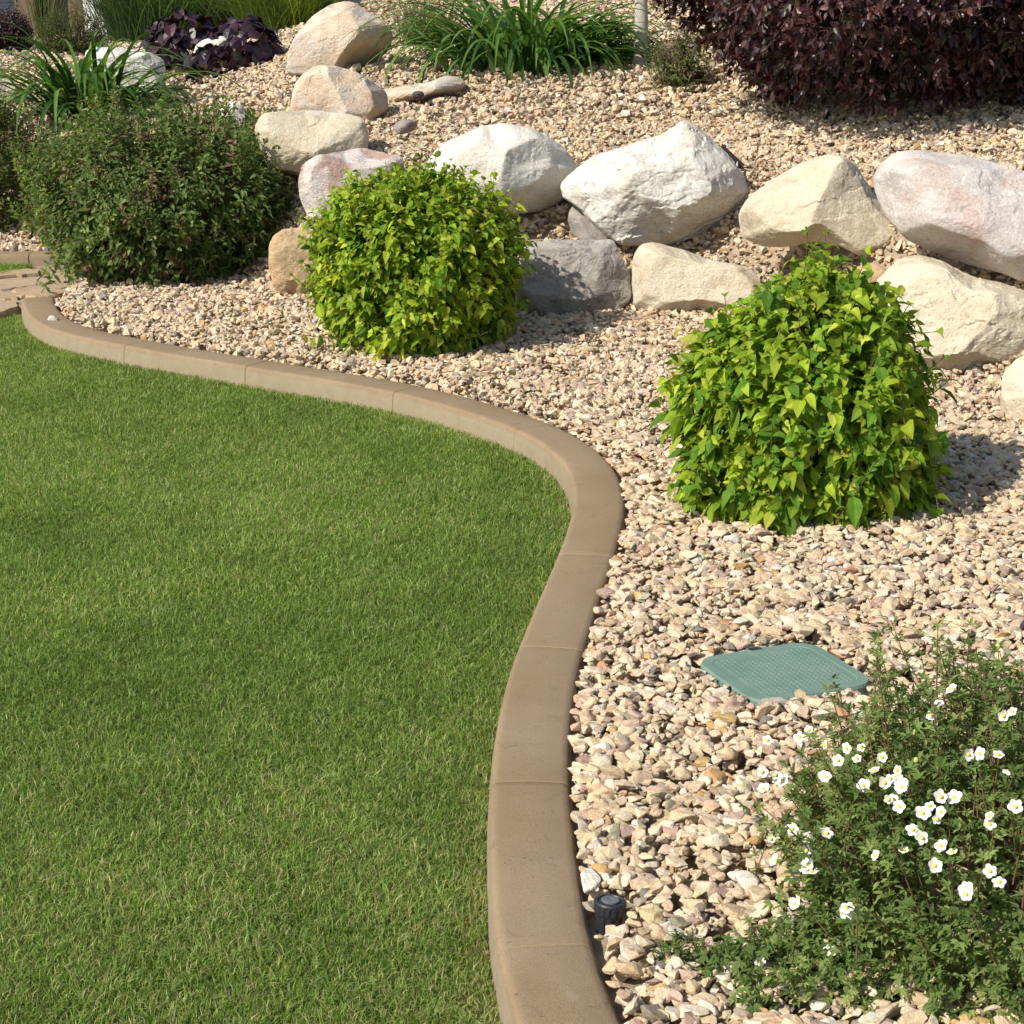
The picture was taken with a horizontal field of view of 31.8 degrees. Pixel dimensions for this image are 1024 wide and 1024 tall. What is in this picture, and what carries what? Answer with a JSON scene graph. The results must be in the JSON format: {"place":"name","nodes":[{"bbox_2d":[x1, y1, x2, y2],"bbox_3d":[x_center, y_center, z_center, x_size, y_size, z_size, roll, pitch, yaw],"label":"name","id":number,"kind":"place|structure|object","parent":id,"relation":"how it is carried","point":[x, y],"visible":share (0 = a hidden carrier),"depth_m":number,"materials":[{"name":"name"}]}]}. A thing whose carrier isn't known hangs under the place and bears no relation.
{"place":"outdoors","nodes":[
{"label":"outdoors","id":0,"kind":"place"},
{"bbox_2d":[11,0,68,40],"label":"ornamental grass","id":1,"kind":"object","parent":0,"point":[40,11],"depth_m":18.80,"materials":[{"name":"green plant"}]},
{"bbox_2d":[0,268,80,318],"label":"path","id":2,"kind":"structure","parent":0,"point":[18,284],"depth_m":9.72,"materials":[{"name":"beige stone"}]},
{"bbox_2d":[0,313,570,1023],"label":"lawn","id":3,"kind":"structure","parent":0,"point":[252,772],"depth_m":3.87,"materials":[{"name":"plant"}]},
{"bbox_2d":[0,0,884,250],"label":"gravel","id":4,"kind":"structure","parent":0,"point":[594,93],"depth_m":11.27,"materials":[{"name":"beige gravel"}]},
{"bbox_2d":[412,91,423,98],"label":"stone","id":5,"kind":"object","parent":4,"relation":"on","point":[417,94],"visible":1,"depth_m":10.72,"materials":[{"name":"grey stone"}]},
{"bbox_2d":[0,0,1023,1023],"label":"ground","id":6,"kind":"structure","parent":0,"point":[600,948],"depth_m":7.24,"materials":[{"name":"soil"}]},
{"bbox_2d":[0,79,27,106],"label":"boulder","id":7,"kind":"object","parent":6,"relation":"on","point":[4,88],"visible":0.12,"depth_m":12.54,"materials":[{"name":"beige stone"}]},
{"bbox_2d":[0,261,34,272],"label":"grass","id":8,"kind":"structure","parent":6,"relation":"on","point":[7,267],"depth_m":10.41,"materials":[{"name":"green plant"}]},
{"bbox_2d":[0,0,36,51],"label":"dark red shrub","id":9,"kind":"object","parent":6,"relation":"on","point":[11,30],"visible":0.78,"depth_m":15.19,"materials":[{"name":"purple plant"}]},
{"bbox_2d":[0,87,49,237],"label":"dark green shrub","id":10,"kind":"object","parent":6,"relation":"on","point":[12,182],"visible":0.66,"depth_m":11.46,"materials":[{"name":"green plant"}]},
{"bbox_2d":[0,251,68,265],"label":"concrete edging","id":11,"kind":"object","parent":6,"relation":"on","point":[36,258],"visible":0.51,"depth_m":10.54,"materials":[{"name":"beige concrete"}]},
{"bbox_2d":[24,0,113,56],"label":"airy green plant","id":12,"kind":"object","parent":6,"relation":"on","point":[78,44],"visible":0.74,"depth_m":14.91,"materials":[{"name":"green plant"}]},
{"bbox_2d":[0,20,240,148],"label":"strap leaved clump","id":13,"kind":"object","parent":6,"relation":"on","point":[57,93],"visible":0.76,"depth_m":11.92,"materials":[{"name":"green plant"}]},
{"bbox_2d":[85,47,165,100],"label":"boulder","id":14,"kind":"object","parent":6,"relation":"on","point":[150,62],"visible":0.23,"depth_m":12.40,"materials":[{"name":"grey stone"}]},
{"bbox_2d":[62,0,234,43],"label":"ornamental grass","id":15,"kind":"object","parent":6,"relation":"on","point":[132,20],"depth_m":17.27,"materials":[{"name":"green plant"}]},
{"bbox_2d":[6,77,302,293],"bbox_3d":[-1.810,-1.697,9.690,1.562,1.283,1.492,-10,19,-30],"label":"dark green shrub","id":16,"kind":"object","parent":6,"relation":"on","point":[107,215],"visible":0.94,"depth_m":9.31,"materials":[{"name":"green plant"}]},
{"bbox_2d":[138,8,214,68],"bbox_3d":[-2.440,-3.464,13.427,0.671,0.569,0.630,0,16,0],"label":"purple ruffled plant","id":17,"kind":"object","parent":6,"relation":"on","point":[174,38],"visible":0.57,"depth_m":13.23,"materials":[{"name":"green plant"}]},
{"bbox_2d":[0,0,366,34],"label":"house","id":18,"kind":"structure","parent":6,"relation":"on","point":[3,3],"depth_m":21.56,"materials":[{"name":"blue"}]},
{"bbox_2d":[39,0,68,17],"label":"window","id":19,"kind":"structure","parent":18,"relation":"in","point":[58,1],"depth_m":21.81,"materials":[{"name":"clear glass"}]},
{"bbox_2d":[181,43,237,83],"bbox_3d":[-2.170,-3.205,13.010,0.388,0.359,0.416,13,21,38],"label":"purple ruffled plant","id":20,"kind":"object","parent":6,"relation":"on","point":[213,55],"visible":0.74,"depth_m":12.91,"materials":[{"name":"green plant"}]},
{"bbox_2d":[193,36,241,68],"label":"boulder","id":21,"kind":"object","parent":6,"relation":"on","point":[218,41],"visible":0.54,"depth_m":13.06,"materials":[{"name":"white stone"}]},
{"bbox_2d":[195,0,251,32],"bbox_3d":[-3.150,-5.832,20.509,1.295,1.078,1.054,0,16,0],"label":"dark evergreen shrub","id":22,"kind":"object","parent":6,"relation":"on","point":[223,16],"visible":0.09,"depth_m":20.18,"materials":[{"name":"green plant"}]},
{"bbox_2d":[221,101,247,125],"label":"boulder","id":23,"kind":"object","parent":6,"relation":"on","point":[240,110],"visible":0.22,"depth_m":10.63,"materials":[{"name":"grey stone"}]},
{"bbox_2d":[192,14,283,70],"bbox_3d":[-2.007,-3.411,13.228,0.665,0.473,0.542,0,16,0],"label":"purple ruffled plant","id":24,"kind":"object","parent":6,"relation":"on","point":[259,50],"visible":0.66,"depth_m":13.09,"materials":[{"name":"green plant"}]},
{"bbox_2d":[185,0,366,37],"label":"ornamental grass","id":25,"kind":"object","parent":6,"relation":"on","point":[279,14],"depth_m":14.75,"materials":[{"name":"green plant"}]},
{"bbox_2d":[255,110,368,175],"bbox_3d":[-1.050,-1.956,9.553,0.606,0.345,0.375,-4,17,-13],"label":"boulder","id":26,"kind":"object","parent":6,"relation":"on","point":[300,138],"visible":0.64,"depth_m":9.43,"materials":[{"name":"beige stone"}]},
{"bbox_2d":[21,297,625,1023],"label":"concrete edging","id":27,"kind":"object","parent":6,"relation":"on","point":[543,965],"visible":0.97,"depth_m":4.15,"materials":[{"name":"beige concrete"}]},
{"bbox_2d":[47,315,58,320],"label":"stone","id":28,"kind":"object","parent":27,"relation":"on","point":[52,318],"visible":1,"depth_m":8.53,"materials":[{"name":"beige stone"}]},
{"bbox_2d":[286,1,392,77],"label":"boulder","id":29,"kind":"object","parent":6,"relation":"on","point":[320,35],"visible":0.84,"depth_m":11.90,"materials":[{"name":"beige stone"}]},
{"bbox_2d":[291,65,387,120],"bbox_3d":[-1.010,-2.441,10.556,0.525,0.353,0.348,6,17,19],"label":"boulder","id":30,"kind":"object","parent":6,"relation":"on","point":[327,88],"visible":0.78,"depth_m":10.43,"materials":[{"name":"beige stone"}]},
{"bbox_2d":[287,146,537,362],"bbox_3d":[-0.425,-1.083,7.822,1.075,1.015,1.043,0,16,0],"label":"yellow green bush","id":31,"kind":"object","parent":6,"relation":"on","point":[434,256],"visible":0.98,"depth_m":7.54,"materials":[{"name":"green plant"}]},
{"bbox_2d":[369,0,475,45],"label":"ornamental grass","id":32,"kind":"object","parent":6,"relation":"on","point":[411,21],"depth_m":12.82,"materials":[{"name":"green plant"}]},
{"bbox_2d":[384,76,465,102],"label":"boulder","id":33,"kind":"object","parent":6,"relation":"on","point":[443,86],"visible":0.71,"depth_m":10.89,"materials":[{"name":"beige stone"}]},
{"bbox_2d":[428,123,577,214],"bbox_3d":[-0.060,-1.684,8.852,0.711,0.453,0.496,-8,18,-26],"label":"boulder","id":34,"kind":"object","parent":6,"relation":"on","point":[533,168],"visible":0.75,"depth_m":8.68,"materials":[{"name":"white stone"}]},
{"bbox_2d":[335,0,688,88],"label":"strap leaved clump","id":35,"kind":"object","parent":6,"relation":"on","point":[493,44],"visible":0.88,"depth_m":11.60,"materials":[{"name":"green plant"}]},
{"bbox_2d":[55,78,1023,432],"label":"gravel","id":36,"kind":"structure","parent":6,"relation":"on","point":[187,314],"depth_m":8.34,"materials":[{"name":"beige gravel"}]},
{"bbox_2d":[268,227,323,295],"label":"boulder","id":37,"kind":"object","parent":36,"relation":"on","point":[285,255],"visible":0.62,"depth_m":8.89,"materials":[{"name":"beige stone"}]},
{"bbox_2d":[298,148,403,220],"bbox_3d":[-0.804,-1.650,9.097,0.533,0.362,0.336,0,16,0],"label":"boulder","id":38,"kind":"object","parent":36,"relation":"on","point":[320,175],"visible":0.52,"depth_m":8.95,"materials":[{"name":"beige stone"}]},
{"bbox_2d":[393,119,416,133],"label":"stone","id":39,"kind":"object","parent":36,"relation":"on","point":[404,126],"visible":1,"depth_m":9.83,"materials":[{"name":"stone"}]},
{"bbox_2d":[857,263,885,282],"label":"boulder","id":40,"kind":"object","parent":36,"relation":"on","point":[878,270],"visible":0.24,"depth_m":7.73,"materials":[{"name":"beige stone"}]},
{"bbox_2d":[515,239,631,316],"bbox_3d":[0.292,-1.080,8.497,0.561,0.416,0.333,0,16,0],"label":"boulder","id":41,"kind":"object","parent":6,"relation":"on","point":[571,275],"visible":0.72,"depth_m":8.36,"materials":[{"name":"grey stone"}]},
{"bbox_2d":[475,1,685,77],"bbox_3d":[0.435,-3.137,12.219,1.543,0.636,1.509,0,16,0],"label":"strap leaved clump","id":42,"kind":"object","parent":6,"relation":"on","point":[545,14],"visible":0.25,"depth_m":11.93,"materials":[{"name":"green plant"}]},
{"bbox_2d":[568,205,609,239],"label":"stone","id":43,"kind":"object","parent":6,"relation":"on","point":[582,226],"visible":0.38,"depth_m":8.76,"materials":[{"name":"grey stone"}]},
{"bbox_2d":[594,894,626,935],"bbox_3d":[0.167,0.715,3.126,0.057,0.092,0.057,2,12,-12],"label":"sprinkler head","id":44,"kind":"object","parent":6,"relation":"on","point":[609,909],"visible":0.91,"depth_m":3.10},
{"bbox_2d":[632,0,647,66],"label":"young tree","id":45,"kind":"object","parent":6,"relation":"on","point":[641,16],"visible":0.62,"depth_m":11.80,"materials":[{"name":"white plant"}]},
{"bbox_2d":[560,120,748,245],"bbox_3d":[0.710,-1.594,8.721,0.746,0.600,0.697,14,21,39],"label":"boulder","id":46,"kind":"object","parent":6,"relation":"on","point":[683,180],"visible":0.98,"depth_m":8.53,"materials":[{"name":"white stone"}]},
{"bbox_2d":[642,19,719,94],"bbox_3d":[1.039,-2.723,10.999,0.484,0.558,0.454,0,16,0],"label":"green plant","id":47,"kind":"object","parent":6,"relation":"on","point":[677,75],"visible":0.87,"depth_m":10.93,"materials":[{"name":"green plant"}]},
{"bbox_2d":[629,242,760,315],"bbox_3d":[0.858,-1.069,8.445,0.614,0.376,0.406,0,16,0],"label":"boulder","id":48,"kind":"object","parent":6,"relation":"on","point":[664,277],"visible":0.77,"depth_m":8.32,"materials":[{"name":"beige stone"}]},
{"bbox_2d":[722,144,749,173],"bbox_3d":[1.208,-1.713,8.833,0.361,0.188,0.012,0,16,0],"label":"landscape fabric","id":49,"kind":"object","parent":6,"relation":"on","point":[741,165],"visible":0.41,"depth_m":8.82,"materials":[{"name":"black fabric"}]},
{"bbox_2d":[757,697,789,708],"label":"stone","id":50,"kind":"object","parent":6,"relation":"on","point":[782,701],"visible":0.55,"depth_m":3.97,"materials":[{"name":"beige stone"}]},
{"bbox_2d":[700,643,869,714],"bbox_3d":[0.627,0.418,4.173,0.324,0.113,0.312,-7,18,-22],"label":"valve box cover","id":51,"kind":"object","parent":6,"relation":"on","point":[755,675],"visible":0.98,"depth_m":4.14,"materials":[{"name":"green plastic"}]},
{"bbox_2d":[568,409,1023,1023],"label":"gravel","id":52,"kind":"structure","parent":6,"relation":"on","point":[984,461],"depth_m":4.16,"materials":[{"name":"beige gravel"}]},
{"bbox_2d":[651,927,720,983],"bbox_3d":[0.290,0.739,2.971,0.126,0.091,0.118,0,16,0],"label":"green seedling","id":53,"kind":"object","parent":52,"relation":"on","point":[678,951],"visible":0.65,"depth_m":2.96,"materials":[{"name":"green plant"}]},
{"bbox_2d":[646,226,960,540],"bbox_3d":[0.879,-0.354,5.480,0.950,1.012,0.956,0,16,0],"label":"yellow green bush","id":54,"kind":"object","parent":6,"relation":"on","point":[802,398],"visible":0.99,"depth_m":5.20,"materials":[{"name":"green plant"}]},
{"bbox_2d":[739,154,895,257],"bbox_3d":[1.371,-1.355,7.958,0.727,0.458,0.522,0,16,0],"label":"boulder","id":55,"kind":"object","parent":6,"relation":"on","point":[835,196],"visible":0.91,"depth_m":7.80,"materials":[{"name":"beige stone"}]},
{"bbox_2d":[650,0,1023,119],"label":"purple leaved shrub","id":56,"kind":"object","parent":6,"relation":"on","point":[947,51],"visible":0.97,"depth_m":8.77,"materials":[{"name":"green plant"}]},
{"bbox_2d":[697,615,1023,1023],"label":"white flowered shrub","id":57,"kind":"object","parent":6,"relation":"on","point":[930,794],"visible":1,"depth_m":2.90,"materials":[{"name":"green plant"}]},
{"bbox_2d":[874,150,1023,280],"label":"boulder","id":58,"kind":"object","parent":6,"relation":"on","point":[967,210],"visible":1,"depth_m":7.13,"materials":[{"name":"white stone"}]},
{"bbox_2d":[876,255,1023,375],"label":"boulder","id":59,"kind":"object","parent":6,"relation":"on","point":[979,320],"visible":0.72,"depth_m":7.06,"materials":[{"name":"beige stone"}]},
{"bbox_2d":[1000,356,1023,421],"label":"boulder","id":60,"kind":"object","parent":6,"relation":"on","point":[1012,397],"visible":0.8,"depth_m":6.38,"materials":[{"name":"beige stone"}]}
]}

